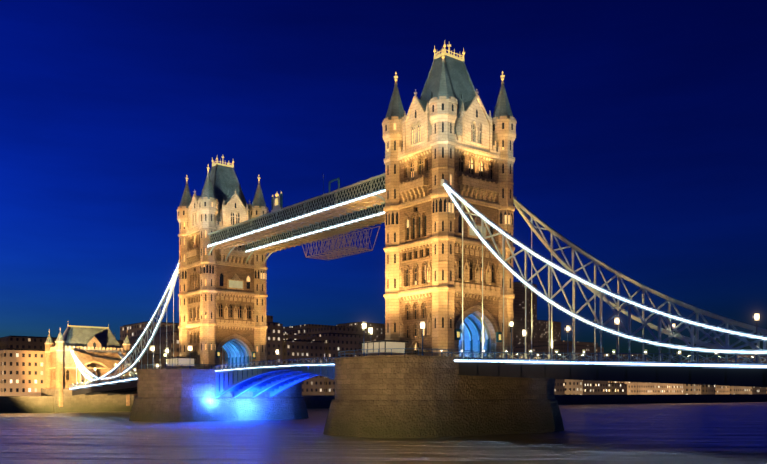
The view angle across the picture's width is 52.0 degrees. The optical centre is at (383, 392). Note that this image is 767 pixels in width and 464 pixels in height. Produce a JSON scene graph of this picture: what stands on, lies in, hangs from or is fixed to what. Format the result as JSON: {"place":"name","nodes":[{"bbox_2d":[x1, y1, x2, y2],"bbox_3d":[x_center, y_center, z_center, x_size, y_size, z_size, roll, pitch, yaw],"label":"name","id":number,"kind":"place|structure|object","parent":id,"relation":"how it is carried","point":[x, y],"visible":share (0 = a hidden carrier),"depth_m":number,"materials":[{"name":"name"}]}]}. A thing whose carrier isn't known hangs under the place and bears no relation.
{"place":"outdoors","nodes":[
{"label":"outdoors","id":0,"kind":"place"},
{"bbox_2d":[41,369,308,421],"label":"bridge pier","id":1,"kind":"structure","parent":0,"point":[176,395],"depth_m":185.67,"materials":[{"name":"stone"}]},
{"bbox_2d":[45,233,253,406],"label":"stone walls","id":2,"kind":"structure","parent":1,"relation":"on","point":[56,377],"depth_m":197.08,"materials":[{"name":"beige stone"}]},
{"bbox_2d":[45,164,265,349],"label":"tower roofs","id":3,"kind":"structure","parent":2,"relation":"on","point":[221,182],"depth_m":198.31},
{"bbox_2d":[68,156,260,356],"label":"trim","id":4,"kind":"structure","parent":2,"relation":"on","point":[227,165],"depth_m":198.73,"materials":[{"name":"gold metal"}]},
{"bbox_2d":[66,202,267,379],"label":"windows","id":5,"kind":"structure","parent":2,"relation":"in","point":[229,307],"depth_m":194.82,"materials":[{"name":"black glass"}]},
{"bbox_2d":[69,260,333,387],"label":"suspension cables","id":6,"kind":"object","parent":2,"relation":"attached to","point":[232,284],"visible":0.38,"depth_m":212.51,"materials":[{"name":"white metal"}]},
{"bbox_2d":[223,339,248,368],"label":"archway","id":7,"kind":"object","parent":2,"relation":"in","point":[241,354],"depth_m":201.12,"materials":[{"name":"blue metal"}]},
{"bbox_2d":[216,351,255,369],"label":"gate","id":8,"kind":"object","parent":2,"relation":"attached to","point":[217,356],"visible":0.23,"depth_m":199.10,"materials":[{"name":"metal"}]},
{"bbox_2d":[167,358,193,365],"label":"kiosk","id":9,"kind":"object","parent":1,"relation":"on","point":[184,361],"visible":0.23,"depth_m":186.78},
{"bbox_2d":[69,347,332,397],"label":"bridge deck","id":10,"kind":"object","parent":1,"relation":"attached to","point":[274,381],"visible":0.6,"depth_m":182.13,"materials":[{"name":"blue metal"}]},
{"bbox_2d":[0,282,765,383],"bbox_3d":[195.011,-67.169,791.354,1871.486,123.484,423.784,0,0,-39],"label":"buildings","id":11,"kind":"structure","parent":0,"point":[283,340],"depth_m":352.13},
{"bbox_2d":[0,402,766,463],"bbox_3d":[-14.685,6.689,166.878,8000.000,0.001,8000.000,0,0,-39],"label":"river water","id":12,"kind":"structure","parent":0,"point":[699,433],"depth_m":107.78,"materials":[{"name":"blue liquid"}]},
{"bbox_2d":[45,172,280,386],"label":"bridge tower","id":13,"kind":"structure","parent":12,"relation":"in","point":[194,223],"depth_m":193.83,"materials":[{"name":"beige stone"}]},
{"bbox_2d":[71,378,136,388],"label":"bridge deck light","id":14,"kind":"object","parent":13,"relation":"attached to","point":[104,383],"depth_m":238.26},
{"bbox_2d":[72,263,278,379],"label":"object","id":15,"kind":"structure","parent":13,"relation":"attached to","point":[149,341],"depth_m":214.37,"materials":[{"name":"white metal"}]},
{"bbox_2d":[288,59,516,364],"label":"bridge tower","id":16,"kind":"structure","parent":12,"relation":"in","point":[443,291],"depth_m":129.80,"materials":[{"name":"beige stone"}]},
{"bbox_2d":[208,173,384,262],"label":"tower bridge walkways","id":17,"kind":"structure","parent":16,"relation":"attached to","point":[305,205],"depth_m":162.38,"materials":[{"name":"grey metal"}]},
{"bbox_2d":[208,190,384,251],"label":"light strips","id":18,"kind":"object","parent":17,"relation":"attached to","point":[306,215],"visible":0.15,"depth_m":162.64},
{"bbox_2d":[271,174,323,212],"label":"tower bridge chain","id":19,"kind":"object","parent":17,"relation":"on","point":[276,207],"visible":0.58,"depth_m":164.21,"materials":[{"name":"grey metal"}]},
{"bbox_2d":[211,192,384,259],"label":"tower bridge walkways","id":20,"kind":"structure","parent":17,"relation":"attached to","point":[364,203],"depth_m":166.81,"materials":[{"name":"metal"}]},
{"bbox_2d":[271,178,339,209],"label":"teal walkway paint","id":21,"kind":"object","parent":17,"relation":"on","point":[281,198],"visible":0.75,"depth_m":162.44,"materials":[{"name":"metal"}]},
{"bbox_2d":[272,192,281,204],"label":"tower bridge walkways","id":22,"kind":"structure","parent":21,"relation":"on","point":[276,199],"depth_m":163.73,"materials":[{"name":"brown"}]},
{"bbox_2d":[385,55,512,139],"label":"tower roof","id":23,"kind":"object","parent":16,"relation":"on","point":[449,77],"visible":0.21,"depth_m":133.41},
{"bbox_2d":[385,103,512,353],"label":"tower windows","id":24,"kind":"structure","parent":16,"relation":"in","point":[459,218],"depth_m":130.79,"materials":[{"name":"glass"}]},
{"bbox_2d":[394,41,504,339],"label":"gold finials","id":25,"kind":"object","parent":16,"relation":"attached to","point":[443,53],"visible":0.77,"depth_m":134.03,"materials":[{"name":"gold metal"}]},
{"bbox_2d":[285,179,766,363],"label":"suspension truss","id":26,"kind":"object","parent":16,"relation":"attached to","point":[567,268],"visible":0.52,"depth_m":110.31,"materials":[{"name":"white metal"}]},
{"bbox_2d":[290,184,766,365],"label":"white led","id":27,"kind":"object","parent":16,"relation":"attached to","point":[593,286],"visible":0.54,"depth_m":102.57},
{"bbox_2d":[455,360,766,366],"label":"led light strip","id":28,"kind":"object","parent":16,"relation":"attached to","point":[620,363],"visible":0.62,"depth_m":97.17,"materials":[{"name":"white plastic"}]},
{"bbox_2d":[323,355,563,437],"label":"bridge pier","id":29,"kind":"structure","parent":12,"relation":"in","point":[402,396],"depth_m":120.17,"materials":[{"name":"brown stone"}]},
{"bbox_2d":[362,342,404,353],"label":"glass cabin","id":30,"kind":"object","parent":29,"relation":"on","point":[389,345],"visible":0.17,"depth_m":126.97,"materials":[{"name":"white glass"}]},
{"bbox_2d":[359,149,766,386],"bbox_3d":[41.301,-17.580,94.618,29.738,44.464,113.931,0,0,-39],"label":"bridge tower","id":31,"kind":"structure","parent":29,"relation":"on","point":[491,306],"depth_m":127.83,"materials":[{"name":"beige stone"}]},
{"bbox_2d":[0,394,766,412],"bbox_3d":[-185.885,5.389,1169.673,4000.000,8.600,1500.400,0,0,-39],"label":"bank ground","id":32,"kind":"structure","parent":0,"point":[26,404],"depth_m":448.06,"materials":[{"name":"brown stone"}]},
{"bbox_2d":[0,350,729,395],"bbox_3d":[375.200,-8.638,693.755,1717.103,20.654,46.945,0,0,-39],"label":"city","id":33,"kind":"object","parent":32,"relation":"on","point":[22,372],"visible":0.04,"depth_m":272.71},
{"bbox_2d":[0,282,754,395],"bbox_3d":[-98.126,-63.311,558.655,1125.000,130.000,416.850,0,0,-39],"label":"city","id":34,"kind":"object","parent":32,"relation":"on","point":[331,345],"visible":0.25,"depth_m":354.04},
{"bbox_2d":[120,322,766,394],"bbox_3d":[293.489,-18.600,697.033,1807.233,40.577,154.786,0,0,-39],"label":"city","id":35,"kind":"object","parent":32,"relation":"on","point":[573,387],"visible":0.04,"depth_m":449.86},
{"bbox_2d":[555,379,765,394],"bbox_3d":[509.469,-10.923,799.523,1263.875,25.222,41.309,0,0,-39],"label":"city","id":36,"kind":"object","parent":32,"relation":"on","point":[591,387],"visible":0.08,"depth_m":471.28},
{"bbox_2d":[0,0,766,361],"label":"sky","id":37,"kind":"structure","parent":0,"point":[640,140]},
{"bbox_2d":[459,313,490,357],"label":"archway","id":38,"kind":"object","parent":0,"point":[473,333],"visible":0.21,"depth_m":135.89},
{"bbox_2d":[454,329,501,357],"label":"gate","id":39,"kind":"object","parent":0,"point":[479,341],"visible":0.12,"depth_m":133.60,"materials":[{"name":"blue metal"}]},
{"bbox_2d":[283,319,766,379],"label":"bridge railing","id":40,"kind":"object","parent":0,"point":[327,371],"visible":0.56,"depth_m":110.66,"materials":[{"name":"black metal"}]},
{"bbox_2d":[362,315,758,334],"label":"bridge lamp","id":41,"kind":"object","parent":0,"point":[422,324],"visible":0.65,"depth_m":122.33,"materials":[{"name":"white glass"}]}
]}

